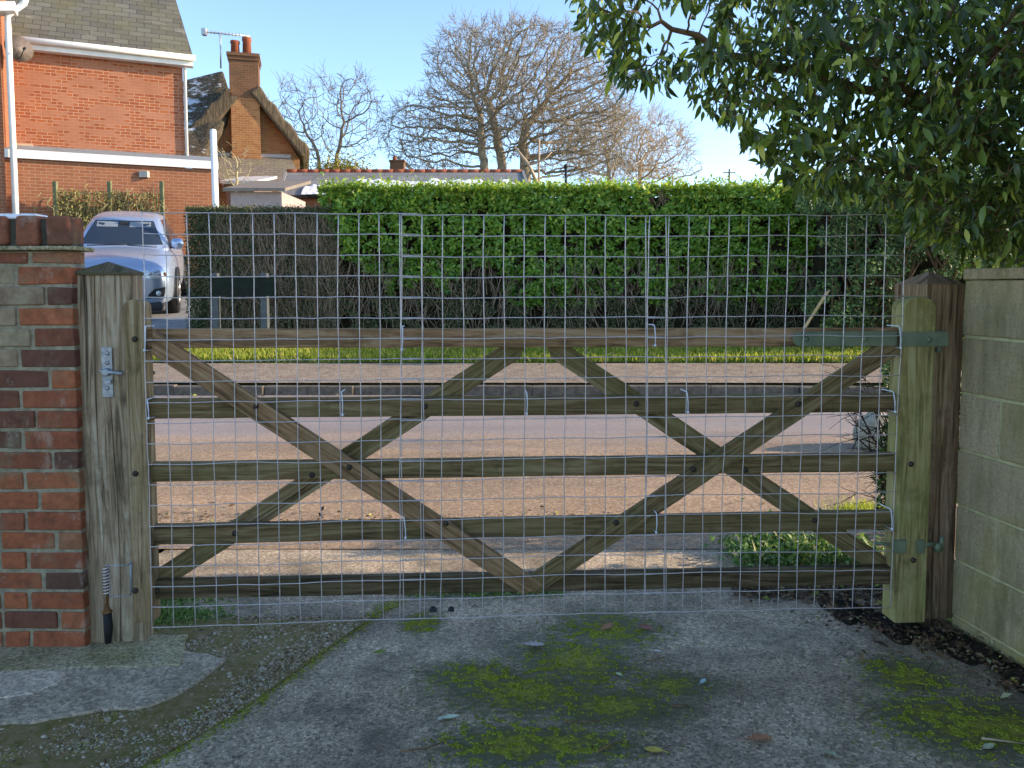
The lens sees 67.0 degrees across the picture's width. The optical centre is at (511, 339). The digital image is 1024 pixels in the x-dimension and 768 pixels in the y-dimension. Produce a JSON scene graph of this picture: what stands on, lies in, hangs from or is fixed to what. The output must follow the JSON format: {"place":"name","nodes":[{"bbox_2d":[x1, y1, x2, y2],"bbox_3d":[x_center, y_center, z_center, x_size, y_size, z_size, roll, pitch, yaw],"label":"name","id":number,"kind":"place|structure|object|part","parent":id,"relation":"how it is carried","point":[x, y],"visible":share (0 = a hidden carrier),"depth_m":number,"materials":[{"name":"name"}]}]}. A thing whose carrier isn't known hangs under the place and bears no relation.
{"place":"outdoors","nodes":[
{"label":"outdoors","id":0,"kind":"place"},
{"bbox_2d":[0,651,225,725],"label":"footing path","id":1,"kind":"structure","parent":0,"point":[79,691],"depth_m":2.70,"materials":[{"name":"grey concrete"}]},
{"bbox_2d":[0,670,65,697],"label":"footing patch","id":2,"kind":"object","parent":1,"relation":"on","point":[18,683],"visible":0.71,"depth_m":2.75,"materials":[{"name":"grey concrete"}]},
{"bbox_2d":[151,288,200,327],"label":"driveway","id":3,"kind":"structure","parent":0,"point":[162,323],"depth_m":14.38,"materials":[{"name":"concrete"}]},
{"bbox_2d":[83,206,187,312],"bbox_3d":[-7.849,-1.750,15.826,2.174,2.107,4.678,-1,11,-20],"label":"parked car","id":4,"kind":"object","parent":3,"relation":"on","point":[115,237],"visible":0.55,"depth_m":14.85,"materials":[{"name":"silver metal"}]},
{"bbox_3d":[-7.095,-2.188,15.845,0.316,0.486,1.000,-1,11,-20],"label":"side window","id":5,"kind":"part","parent":4,"relation":"part of","materials":[{"name":"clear glass"}]},
{"bbox_3d":[-7.404,-2.370,16.785,0.254,0.486,0.850,-1,11,-20],"label":"side window","id":6,"kind":"part","parent":4,"relation":"part of","materials":[{"name":"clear glass"}]},
{"bbox_2d":[279,169,527,206],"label":"building","id":7,"kind":"structure","parent":0,"point":[307,193],"depth_m":25.42,"materials":[{"name":"ceramic"}]},
{"bbox_2d":[389,157,405,168],"bbox_3d":[-5.296,-5.458,36.017,0.722,5.978,0.680,0,4,0],"label":"chimney","id":8,"kind":"object","parent":7,"relation":"on","point":[395,163],"visible":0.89,"depth_m":35.55,"materials":[{"name":"brick"}]},
{"bbox_2d":[153,346,870,362],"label":"verge","id":9,"kind":"structure","parent":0,"point":[513,362],"depth_m":11.23,"materials":[{"name":"green plant"}]},
{"bbox_2d":[209,273,274,327],"bbox_3d":[-4.258,-0.413,12.300,1.033,1.274,0.160,0,4,0],"label":"road sign","id":10,"kind":"object","parent":9,"relation":"on","point":[244,286],"visible":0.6,"depth_m":12.20,"materials":[{"name":"black metal"}]},
{"bbox_2d":[794,160,1023,351],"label":"evergreen shrub","id":11,"kind":"object","parent":9,"relation":"on","point":[923,260],"visible":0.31,"depth_m":12.02,"materials":[{"name":"green plant"}]},
{"bbox_2d":[803,290,829,327],"bbox_3d":[4.436,-0.339,11.448,0.501,0.780,0.046,0,4,7],"label":"leaning stake","id":12,"kind":"object","parent":11,"relation":"on","point":[815,310],"visible":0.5,"depth_m":11.42,"materials":[{"name":"wood"}]},
{"bbox_2d":[153,321,883,552],"bbox_3d":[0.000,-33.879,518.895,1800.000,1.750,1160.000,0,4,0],"label":"ground","id":13,"kind":"structure","parent":0,"point":[532,384],"depth_m":9.71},
{"bbox_2d":[0,213,93,646],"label":"brick wall","id":14,"kind":"structure","parent":13,"relation":"on","point":[44,597],"depth_m":2.96,"materials":[{"name":"red brick"}]},
{"bbox_2d":[33,181,167,228],"bbox_3d":[-9.963,-2.430,18.953,3.073,2.997,0.644,-1,4,-20],"label":"trellis","id":15,"kind":"object","parent":13,"relation":"on","point":[108,199],"visible":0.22,"depth_m":18.88,"materials":[{"name":"green plant"}]},
{"bbox_2d":[0,0,218,286],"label":"brick house","id":16,"kind":"structure","parent":13,"relation":"on","point":[91,93],"depth_m":19.67,"materials":[{"name":"brick"}]},
{"bbox_2d":[154,384,177,394],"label":"kerb stone","id":17,"kind":"object","parent":13,"relation":"on","point":[160,389],"visible":0.22,"depth_m":9.37,"materials":[{"name":"concrete"}]},
{"bbox_2d":[210,129,218,206],"bbox_3d":[-5.883,-2.320,15.380,0.152,3.669,0.124,0,4,0],"label":"white pole","id":18,"kind":"object","parent":13,"relation":"on","point":[214,164],"visible":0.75,"depth_m":15.27,"materials":[{"name":"plastic"}]},
{"bbox_2d":[174,385,264,394],"bbox_3d":[-3.545,0.698,9.403,1.081,0.266,0.130,0,4,1],"label":"kerb stone","id":19,"kind":"object","parent":13,"relation":"on","point":[185,389],"visible":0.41,"depth_m":9.34,"materials":[{"name":"concrete"}]},
{"bbox_2d":[217,141,256,191],"bbox_3d":[-6.845,-3.000,19.276,1.009,3.903,1.228,0,4,0],"label":"bare shrub","id":20,"kind":"object","parent":13,"relation":"on","point":[237,172],"visible":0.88,"depth_m":19.26,"materials":[{"name":"plant"}]},
{"bbox_2d":[183,28,309,206],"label":"thatched cottage","id":21,"kind":"structure","parent":13,"relation":"on","point":[243,110],"depth_m":29.14,"materials":[{"name":"brick"}]},
{"bbox_2d":[220,176,276,207],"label":"garden shed","id":22,"kind":"structure","parent":13,"relation":"on","point":[253,178],"depth_m":20.97,"materials":[{"name":"wood"}]},
{"bbox_2d":[222,181,310,214],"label":"garden shed","id":23,"kind":"structure","parent":13,"relation":"on","point":[244,199],"depth_m":17.34,"materials":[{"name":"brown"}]},
{"bbox_2d":[183,201,352,327],"bbox_3d":[-4.105,-1.197,13.494,2.864,2.441,1.595,0,4,0],"label":"privet hedge","id":24,"kind":"object","parent":13,"relation":"on","point":[219,222],"visible":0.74,"depth_m":12.95,"materials":[{"name":"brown plant"}]},
{"bbox_2d":[264,385,354,394],"bbox_3d":[-2.462,0.698,9.425,1.081,0.266,0.130,0,4,0],"label":"kerb stone","id":25,"kind":"object","parent":13,"relation":"on","point":[303,389],"visible":0.45,"depth_m":9.36,"materials":[{"name":"concrete"}]},
{"bbox_2d":[267,60,394,167],"bbox_3d":[-9.380,-8.399,39.575,7.379,11.637,7.115,0,4,0],"label":"bare tree","id":26,"kind":"object","parent":13,"relation":"on","point":[339,142],"visible":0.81,"depth_m":39.03,"materials":[{"name":"grey plant"}]},
{"bbox_2d":[301,147,385,168],"bbox_3d":[-7.385,-5.100,32.810,3.847,5.889,3.243,1,4,20],"label":"conifer shrub","id":27,"kind":"object","parent":13,"relation":"on","point":[335,165],"visible":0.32,"depth_m":32.16,"materials":[{"name":"green plant"}]},
{"bbox_2d":[354,385,439,394],"bbox_3d":[-1.380,0.700,9.450,1.081,0.266,0.130,0,4,0],"label":"kerb stone","id":28,"kind":"object","parent":13,"relation":"on","point":[391,389],"visible":0.24,"depth_m":9.38,"materials":[{"name":"concrete"}]},
{"bbox_2d":[464,385,531,394],"bbox_3d":[-0.296,0.692,9.417,1.081,0.266,0.130,0,4,1],"label":"kerb stone","id":29,"kind":"object","parent":13,"relation":"on","point":[499,390],"visible":0.24,"depth_m":9.35,"materials":[{"name":"concrete"}]},
{"bbox_2d":[371,2,641,184],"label":"oak tree","id":30,"kind":"object","parent":13,"relation":"on","point":[525,123],"visible":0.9,"depth_m":42.80,"materials":[{"name":"brown plant"}]},
{"bbox_2d":[532,385,604,394],"bbox_3d":[0.787,0.694,9.407,1.081,0.266,0.130,0,4,0],"label":"kerb stone","id":31,"kind":"object","parent":13,"relation":"on","point":[560,389],"visible":0.24,"depth_m":9.34,"materials":[{"name":"concrete"}]},
{"bbox_2d":[298,171,896,327],"bbox_3d":[1.956,-1.463,13.489,11.068,2.971,1.652,0,4,0],"label":"laurel hedge","id":32,"kind":"object","parent":13,"relation":"on","point":[474,199],"visible":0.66,"depth_m":13.00,"materials":[{"name":"green plant"}]},
{"bbox_2d":[548,91,702,184],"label":"bare tree","id":33,"kind":"object","parent":13,"relation":"on","point":[641,170],"visible":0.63,"depth_m":55.71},
{"bbox_2d":[629,385,709,393],"bbox_3d":[1.869,0.693,9.438,1.081,0.266,0.130,0,4,0],"label":"kerb stone","id":34,"kind":"object","parent":13,"relation":"on","point":[675,389],"visible":0.2,"depth_m":9.37,"materials":[{"name":"concrete"}]},
{"bbox_2d":[633,155,707,184],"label":"bare tree","id":35,"kind":"object","parent":13,"relation":"on","point":[699,171],"visible":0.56,"depth_m":73.94,"materials":[{"name":"brown plant"}]},
{"bbox_2d":[723,169,743,180],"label":"telegraph pole","id":36,"kind":"object","parent":13,"relation":"on","point":[728,172],"visible":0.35,"depth_m":88.87,"materials":[{"name":"wood"}]},
{"bbox_2d":[710,385,798,393],"bbox_3d":[2.952,0.698,9.450,1.081,0.266,0.130,0,4,-1],"label":"kerb stone","id":37,"kind":"object","parent":13,"relation":"on","point":[717,389],"visible":0.36,"depth_m":9.38,"materials":[{"name":"concrete"}]},
{"bbox_2d":[799,386,886,392],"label":"kerb stone","id":38,"kind":"object","parent":13,"relation":"on","point":[852,389],"visible":0.18,"depth_m":9.35,"materials":[{"name":"concrete"}]},
{"bbox_2d":[852,412,887,450],"bbox_3d":[3.142,0.839,6.678,0.365,0.457,0.377,0,4,0],"label":"boulder","id":39,"kind":"object","parent":13,"relation":"on","point":[870,421],"visible":0.2,"depth_m":6.58,"materials":[{"name":"stone"}]},
{"bbox_2d":[894,271,964,625],"bbox_3d":[1.769,0.494,3.282,0.174,1.562,0.362,0,4,-3],"label":"gate post","id":40,"kind":"object","parent":13,"relation":"on","point":[945,295],"visible":0.41,"depth_m":3.21,"materials":[{"name":"wood"}]},
{"bbox_2d":[102,296,948,643],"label":"field gate","id":41,"kind":"structure","parent":40,"relation":"attached to","point":[908,458],"depth_m":3.05,"materials":[{"name":"wood"}]},
{"bbox_2d":[141,212,424,627],"bbox_3d":[-0.864,0.316,2.969,1.052,1.588,0.095,0,4,-3],"label":"wire panel","id":42,"kind":"object","parent":41,"relation":"attached to","point":[276,422],"visible":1,"depth_m":2.95,"materials":[{"name":"grey metal"}]},
{"bbox_2d":[399,214,666,619],"bbox_3d":[0.085,0.306,3.020,1.054,1.571,0.095,0,4,-3],"label":"wire panel","id":43,"kind":"object","parent":41,"relation":"attached to","point":[525,398],"visible":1,"depth_m":2.99,"materials":[{"name":"grey metal"}]},
{"bbox_2d":[644,214,905,612],"bbox_3d":[1.027,0.297,3.070,1.020,1.573,0.095,0,4,-3],"label":"wire panel","id":44,"kind":"object","parent":41,"relation":"attached to","point":[763,416],"visible":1,"depth_m":3.03,"materials":[{"name":"grey metal"}]},
{"bbox_2d":[952,267,1023,667],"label":"block wall","id":45,"kind":"structure","parent":13,"relation":"on","point":[988,592],"depth_m":3.00,"materials":[{"name":"beige concrete"}]},
{"bbox_2d":[514,139,551,186],"bbox_3d":[1.021,-8.566,37.600,1.861,2.378,0.350,0,4,0],"label":"dead tree","id":46,"kind":"object","parent":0,"point":[528,164],"visible":0.83,"depth_m":37.49,"materials":[{"name":"brown wood"}]},
{"bbox_2d":[154,395,960,548],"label":"road","id":47,"kind":"structure","parent":0,"point":[453,429],"depth_m":5.69,"materials":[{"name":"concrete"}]},
{"bbox_2d":[158,361,844,521],"bbox_3d":[0.512,0.735,7.958,12.985,0.413,6.610,0,4,0],"label":"road debris","id":48,"kind":"object","parent":47,"relation":"on","point":[541,506],"visible":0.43,"depth_m":4.89,"materials":[{"name":"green plant"}]},
{"bbox_2d":[814,494,883,509],"bbox_3d":[2.251,1.068,4.979,0.721,0.053,0.489,-2,4,-30],"label":"grass tuft","id":49,"kind":"object","parent":47,"relation":"on","point":[860,506],"visible":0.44,"depth_m":4.98,"materials":[{"name":"green plant"}]},
{"bbox_2d":[819,348,961,532],"bbox_3d":[2.280,0.609,4.442,1.185,1.224,0.516,0,4,0],"label":"ivy shrub","id":50,"kind":"object","parent":47,"relation":"on","point":[882,476],"visible":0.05,"depth_m":4.36,"materials":[{"name":"green plant"}]},
{"bbox_2d":[153,363,961,382],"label":"pavement","id":51,"kind":"structure","parent":0,"point":[286,371],"depth_m":10.34,"materials":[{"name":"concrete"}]},
{"bbox_2d":[564,164,567,183],"bbox_3d":[1.378,-2.886,19.852,0.118,3.188,0.119,0,4,0],"label":"flue pipe","id":52,"kind":"object","parent":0,"point":[565,166],"visible":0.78,"depth_m":19.73,"materials":[{"name":"plastic"}]},
{"bbox_2d":[142,549,1023,767],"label":"driveway","id":53,"kind":"structure","parent":0,"point":[312,722],"depth_m":2.77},
{"bbox_2d":[0,634,187,670],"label":"footing ledge","id":54,"kind":"object","parent":53,"relation":"on","point":[157,650],"visible":0.6,"depth_m":2.94,"materials":[{"name":"grey concrete"}]},
{"bbox_2d":[75,262,153,641],"bbox_3d":[-1.567,0.489,3.043,0.230,1.581,0.134,0,4,-3],"label":"gate post","id":55,"kind":"object","parent":54,"relation":"on","point":[106,291],"visible":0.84,"depth_m":3.00,"materials":[{"name":"brown wood"}]},
{"bbox_2d":[0,615,370,767],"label":"grit strip","id":56,"kind":"object","parent":53,"relation":"on","point":[22,735],"visible":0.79,"depth_m":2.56,"materials":[{"name":"grey gravel"}]},
{"bbox_2d":[154,597,269,635],"bbox_3d":[-1.365,1.175,3.472,0.524,0.038,0.682,-2,4,-23],"label":"grass tuft","id":57,"kind":"object","parent":53,"relation":"on","point":[167,614],"visible":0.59,"depth_m":3.36,"materials":[{"name":"green plant"}]},
{"bbox_2d":[370,649,386,653],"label":"fallen leaf","id":58,"kind":"object","parent":53,"relation":"on","point":[380,651],"visible":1,"depth_m":3.01,"materials":[{"name":"green plant"}]},
{"bbox_2d":[400,741,444,751],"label":"twig","id":59,"kind":"object","parent":53,"relation":"on","point":[406,750],"visible":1,"depth_m":2.38,"materials":[{"name":"brown wood"}]},
{"bbox_2d":[429,606,436,611],"bbox_3d":[-0.349,1.198,3.421,0.034,0.026,0.034,0,4,0],"label":"ground socket","id":60,"kind":"object","parent":53,"relation":"on","point":[432,608],"visible":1,"depth_m":3.41,"materials":[{"name":"plastic"}]},
{"bbox_2d":[437,714,458,717],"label":"fallen leaf","id":61,"kind":"object","parent":53,"relation":"on","point":[450,715],"visible":1,"depth_m":2.55,"materials":[{"name":"grey plant"}]},
{"bbox_2d":[406,591,563,599],"bbox_3d":[-0.126,1.167,3.636,0.797,0.033,0.247,0,4,0],"label":"grass tuft","id":62,"kind":"object","parent":53,"relation":"on","point":[518,593],"visible":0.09,"depth_m":3.58,"materials":[{"name":"green plant"}]},
{"bbox_2d":[0,592,1023,767],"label":"moss","id":63,"kind":"object","parent":53,"relation":"on","point":[1005,735],"visible":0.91,"depth_m":2.65,"materials":[{"name":"green plant"}]},
{"bbox_2d":[517,640,544,645],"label":"fallen leaf","id":64,"kind":"object","parent":53,"relation":"on","point":[535,643],"visible":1,"depth_m":3.07,"materials":[{"name":"grey plant"}]},
{"bbox_2d":[565,720,599,722],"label":"twig","id":65,"kind":"object","parent":53,"relation":"on","point":[580,721],"visible":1,"depth_m":2.53,"materials":[{"name":"wood"}]},
{"bbox_2d":[598,623,612,629],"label":"fallen leaf","id":66,"kind":"object","parent":53,"relation":"on","point":[607,625],"visible":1,"depth_m":3.23,"materials":[{"name":"plant"}]},
{"bbox_2d":[598,741,622,751],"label":"twig","id":67,"kind":"object","parent":53,"relation":"on","point":[603,748],"visible":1,"depth_m":2.39,"materials":[{"name":"wood"}]},
{"bbox_2d":[639,623,655,629],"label":"fallen leaf","id":68,"kind":"object","parent":53,"relation":"on","point":[644,626],"visible":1,"depth_m":3.23,"materials":[{"name":"plant"}]},
{"bbox_2d":[644,746,667,751],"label":"fallen leaf","id":69,"kind":"object","parent":53,"relation":"on","point":[653,749],"visible":1,"depth_m":2.37,"materials":[{"name":"plant"}]},
{"bbox_2d":[671,705,688,706],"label":"twig","id":70,"kind":"object","parent":53,"relation":"on","point":[679,706],"visible":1,"depth_m":2.62,"materials":[{"name":"brown wood"}]},
{"bbox_2d":[347,622,1014,765],"bbox_3d":[0.717,1.238,2.801,2.788,0.023,1.003,0,4,0],"label":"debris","id":71,"kind":"object","parent":53,"relation":"on","point":[663,711],"visible":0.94,"depth_m":2.62,"materials":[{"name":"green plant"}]},
{"bbox_2d":[738,732,771,740],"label":"fallen leaf","id":72,"kind":"object","parent":53,"relation":"on","point":[759,736],"visible":1,"depth_m":2.43,"materials":[{"name":"brown plant"}]},
{"bbox_2d":[703,498,884,566],"bbox_3d":[1.626,1.000,4.140,1.282,0.371,0.776,-2,4,-29],"label":"weed patch","id":73,"kind":"object","parent":53,"relation":"on","point":[788,542],"visible":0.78,"depth_m":4.03,"materials":[{"name":"green plant"}]},
{"bbox_2d":[731,584,882,606],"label":"leaf litter","id":74,"kind":"object","parent":53,"relation":"on","point":[792,593],"visible":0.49,"depth_m":3.59,"materials":[{"name":"brown plant"}]},
{"bbox_2d":[821,750,842,757],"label":"fallen leaf","id":75,"kind":"object","parent":53,"relation":"on","point":[830,752],"visible":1,"depth_m":2.35,"materials":[{"name":"grey plant"}]},
{"bbox_2d":[801,561,1023,705],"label":"leaf litter","id":76,"kind":"object","parent":53,"relation":"on","point":[930,641],"visible":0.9,"depth_m":3.08,"materials":[{"name":"brown plant"}]},
{"bbox_2d":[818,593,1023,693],"bbox_3d":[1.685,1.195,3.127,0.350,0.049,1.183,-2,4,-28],"label":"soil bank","id":77,"kind":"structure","parent":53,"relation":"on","point":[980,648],"depth_m":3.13,"materials":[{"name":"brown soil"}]},
{"bbox_2d":[980,743,993,749],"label":"fallen leaf","id":78,"kind":"object","parent":53,"relation":"on","point":[988,745],"visible":1,"depth_m":2.39,"materials":[{"name":"grey plant"}]},
{"bbox_2d":[981,737,1023,743],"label":"twig","id":79,"kind":"object","parent":53,"relation":"on","point":[989,739],"visible":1,"depth_m":2.42,"materials":[{"name":"wood"}]},
{"bbox_2d":[176,0,1023,197],"label":"sky","id":80,"kind":"structure","parent":0,"point":[387,37],"materials":[{"name":"blue"}]},
{"bbox_2d":[565,0,1023,272],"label":"evergreen tree","id":81,"kind":"object","parent":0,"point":[966,131],"visible":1,"depth_m":2.76,"materials":[{"name":"green plant"}]}
]}

